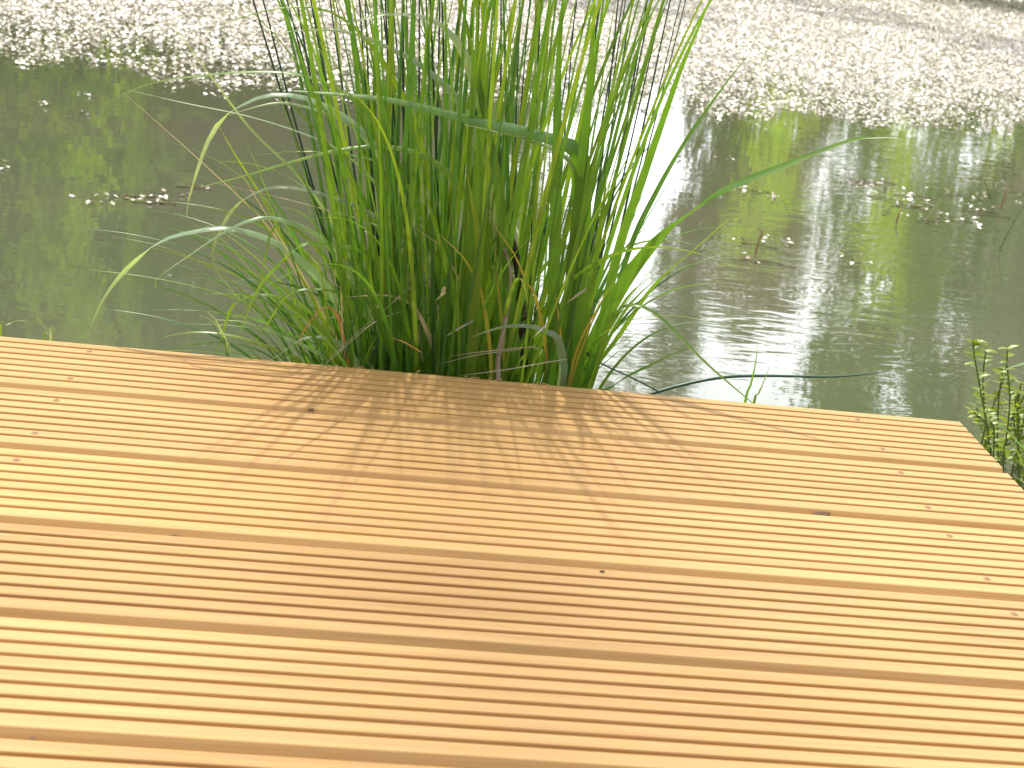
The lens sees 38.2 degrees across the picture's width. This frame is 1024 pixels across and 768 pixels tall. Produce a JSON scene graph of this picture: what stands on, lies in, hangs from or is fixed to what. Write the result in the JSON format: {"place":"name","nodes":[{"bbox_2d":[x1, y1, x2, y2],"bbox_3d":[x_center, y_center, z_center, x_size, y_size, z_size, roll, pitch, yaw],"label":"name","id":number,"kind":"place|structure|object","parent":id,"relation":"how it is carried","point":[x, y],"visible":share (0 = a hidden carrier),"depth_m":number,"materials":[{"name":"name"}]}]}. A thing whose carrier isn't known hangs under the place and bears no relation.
{"place":"outdoors","nodes":[
{"label":"outdoors","id":0,"kind":"place"},
{"bbox_2d":[0,0,1023,489],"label":"pond water","id":1,"kind":"structure","parent":0,"point":[908,306],"depth_m":3.38,"materials":[{"name":"green liquid"}]},
{"bbox_2d":[0,317,51,340],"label":"grass sprig","id":2,"kind":"object","parent":1,"relation":"in","point":[30,322],"depth_m":1.65,"materials":[{"name":"green plant"}]},
{"bbox_2d":[40,91,123,114],"bbox_3d":[-1.173,-0.772,4.043,0.173,0.015,0.273,10,20,10],"label":"pondweed patch","id":3,"kind":"object","parent":1,"relation":"on","point":[81,111],"visible":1,"depth_m":3.96,"materials":[{"name":"white plant"}]},
{"bbox_2d":[69,185,210,205],"bbox_3d":[-0.768,-0.402,3.154,0.336,0.011,0.146,-13,28,-44],"label":"pondweed patch","id":4,"kind":"object","parent":1,"relation":"on","point":[158,198],"visible":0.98,"depth_m":3.13,"materials":[{"name":"white plant"}]},
{"bbox_2d":[201,313,230,356],"bbox_3d":[-0.344,0.050,1.695,0.039,0.282,0.012,3,20,-12],"label":"grass sprig","id":5,"kind":"object","parent":1,"relation":"in","point":[227,346],"depth_m":1.66,"materials":[{"name":"green plant"}]},
{"bbox_2d":[163,81,353,108],"bbox_3d":[-0.742,-0.879,4.482,0.622,0.019,0.307,5,20,-5],"label":"pondweed patch","id":6,"kind":"object","parent":1,"relation":"on","point":[292,100],"visible":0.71,"depth_m":4.43,"materials":[{"name":"white plant"}]},
{"bbox_2d":[252,0,445,372],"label":"rush clump","id":7,"kind":"object","parent":1,"relation":"on","point":[393,116],"visible":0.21,"depth_m":1.74,"materials":[{"name":"green plant"}]},
{"bbox_2d":[0,0,891,402],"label":"sedge tussock","id":8,"kind":"object","parent":1,"relation":"in","point":[464,284],"visible":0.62,"depth_m":1.67,"materials":[{"name":"green plant"}]},
{"bbox_2d":[495,248,512,380],"bbox_3d":[-0.009,-0.066,1.665,0.013,0.167,0.055,3,20,-11],"label":"dead twig","id":9,"kind":"object","parent":8,"relation":"in","point":[498,356],"visible":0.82,"depth_m":1.66,"materials":[{"name":"brown plant"}]},
{"bbox_2d":[511,237,532,383],"bbox_3d":[0.009,-0.086,1.766,0.056,0.200,0.014,5,20,-5],"label":"stalk","id":10,"kind":"object","parent":8,"relation":"in","point":[521,331],"visible":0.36,"depth_m":1.76,"materials":[{"name":"plant"}]},
{"bbox_2d":[0,0,1023,133],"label":"pondweed mat","id":11,"kind":"object","parent":1,"relation":"on","point":[1013,11],"visible":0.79,"depth_m":6.73,"materials":[{"name":"white plant"}]},
{"bbox_2d":[473,0,886,394],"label":"rush clump","id":12,"kind":"object","parent":1,"relation":"on","point":[601,256],"visible":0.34,"depth_m":1.79,"materials":[{"name":"green plant"}]},
{"bbox_2d":[678,120,803,159],"bbox_3d":[0.700,-0.795,4.749,0.248,0.013,1.065,15,21,20],"label":"pondweed patch","id":13,"kind":"object","parent":1,"relation":"on","point":[722,124],"visible":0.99,"depth_m":4.98,"materials":[{"name":"white plant"}]},
{"bbox_2d":[735,185,777,200],"bbox_3d":[0.668,-0.512,3.951,0.086,0.013,0.155,-9,25,-38],"label":"pondweed patch","id":14,"kind":"object","parent":1,"relation":"on","point":[773,195],"visible":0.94,"depth_m":3.97,"materials":[{"name":"white plant"}]},
{"bbox_2d":[744,344,770,403],"bbox_3d":[0.276,0.092,1.773,0.022,0.295,0.014,18,23,29],"label":"grass sprig","id":15,"kind":"object","parent":1,"relation":"in","point":[746,395],"depth_m":1.74,"materials":[{"name":"green plant"}]},
{"bbox_2d":[755,229,763,253],"bbox_3d":[0.551,-0.305,3.312,0.016,0.086,0.009,5,20,-5],"label":"weed stalk","id":16,"kind":"object","parent":1,"relation":"in","point":[757,245],"visible":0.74,"depth_m":3.31,"materials":[{"name":"brown plant"}]},
{"bbox_2d":[732,234,871,267],"bbox_3d":[0.655,-0.298,3.348,0.326,0.013,0.259,5,20,-5],"label":"pondweed patch","id":17,"kind":"object","parent":1,"relation":"on","point":[764,237],"visible":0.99,"depth_m":3.38,"materials":[{"name":"white plant"}]},
{"bbox_2d":[840,178,1023,225],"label":"pondweed patch","id":18,"kind":"object","parent":1,"relation":"on","point":[908,194],"visible":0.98,"depth_m":4.10,"materials":[{"name":"white plant"}]},
{"bbox_2d":[921,186,951,227],"bbox_3d":[1.082,-0.439,3.784,0.079,0.141,0.004,-4,22,-29],"label":"weed stalk","id":19,"kind":"object","parent":1,"relation":"in","point":[933,209],"visible":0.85,"depth_m":3.78,"materials":[{"name":"brown plant"}]},
{"bbox_2d":[965,339,1023,486],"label":"leafy plant","id":20,"kind":"object","parent":1,"relation":"on","point":[1016,409],"visible":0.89,"depth_m":2.13,"materials":[{"name":"green plant"}]},
{"bbox_2d":[965,363,1023,482],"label":"sedge plant","id":21,"kind":"object","parent":1,"relation":"on","point":[1020,364],"visible":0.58,"depth_m":1.87,"materials":[{"name":"green plant"}]},
{"bbox_2d":[1000,188,1008,208],"bbox_3d":[1.379,-0.507,4.151,0.016,0.091,0.009,5,20,-5],"label":"weed stalk","id":22,"kind":"object","parent":1,"relation":"on","point":[1003,199],"visible":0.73,"depth_m":4.14,"materials":[{"name":"brown plant"}]},
{"bbox_2d":[999,205,1023,250],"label":"weed stalk","id":23,"kind":"object","parent":1,"relation":"on","point":[1009,230],"visible":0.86,"depth_m":3.63,"materials":[{"name":"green plant"}]},
{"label":"ground","id":24,"kind":"structure","parent":0,"visible":0},
{"bbox_2d":[0,336,1023,767],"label":"wooden deck","id":25,"kind":"structure","parent":24,"relation":"on","point":[366,568],"depth_m":1.22,"materials":[{"name":"brown wood"}]},
{"bbox_2d":[814,511,829,515],"bbox_3d":[0.298,0.125,1.421,0.020,0.005,0.011,5,20,-5],"label":"leaf crumb","id":26,"kind":"object","parent":25,"relation":"on","point":[823,513],"visible":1,"depth_m":1.42,"materials":[{"name":"brown"}]}
]}

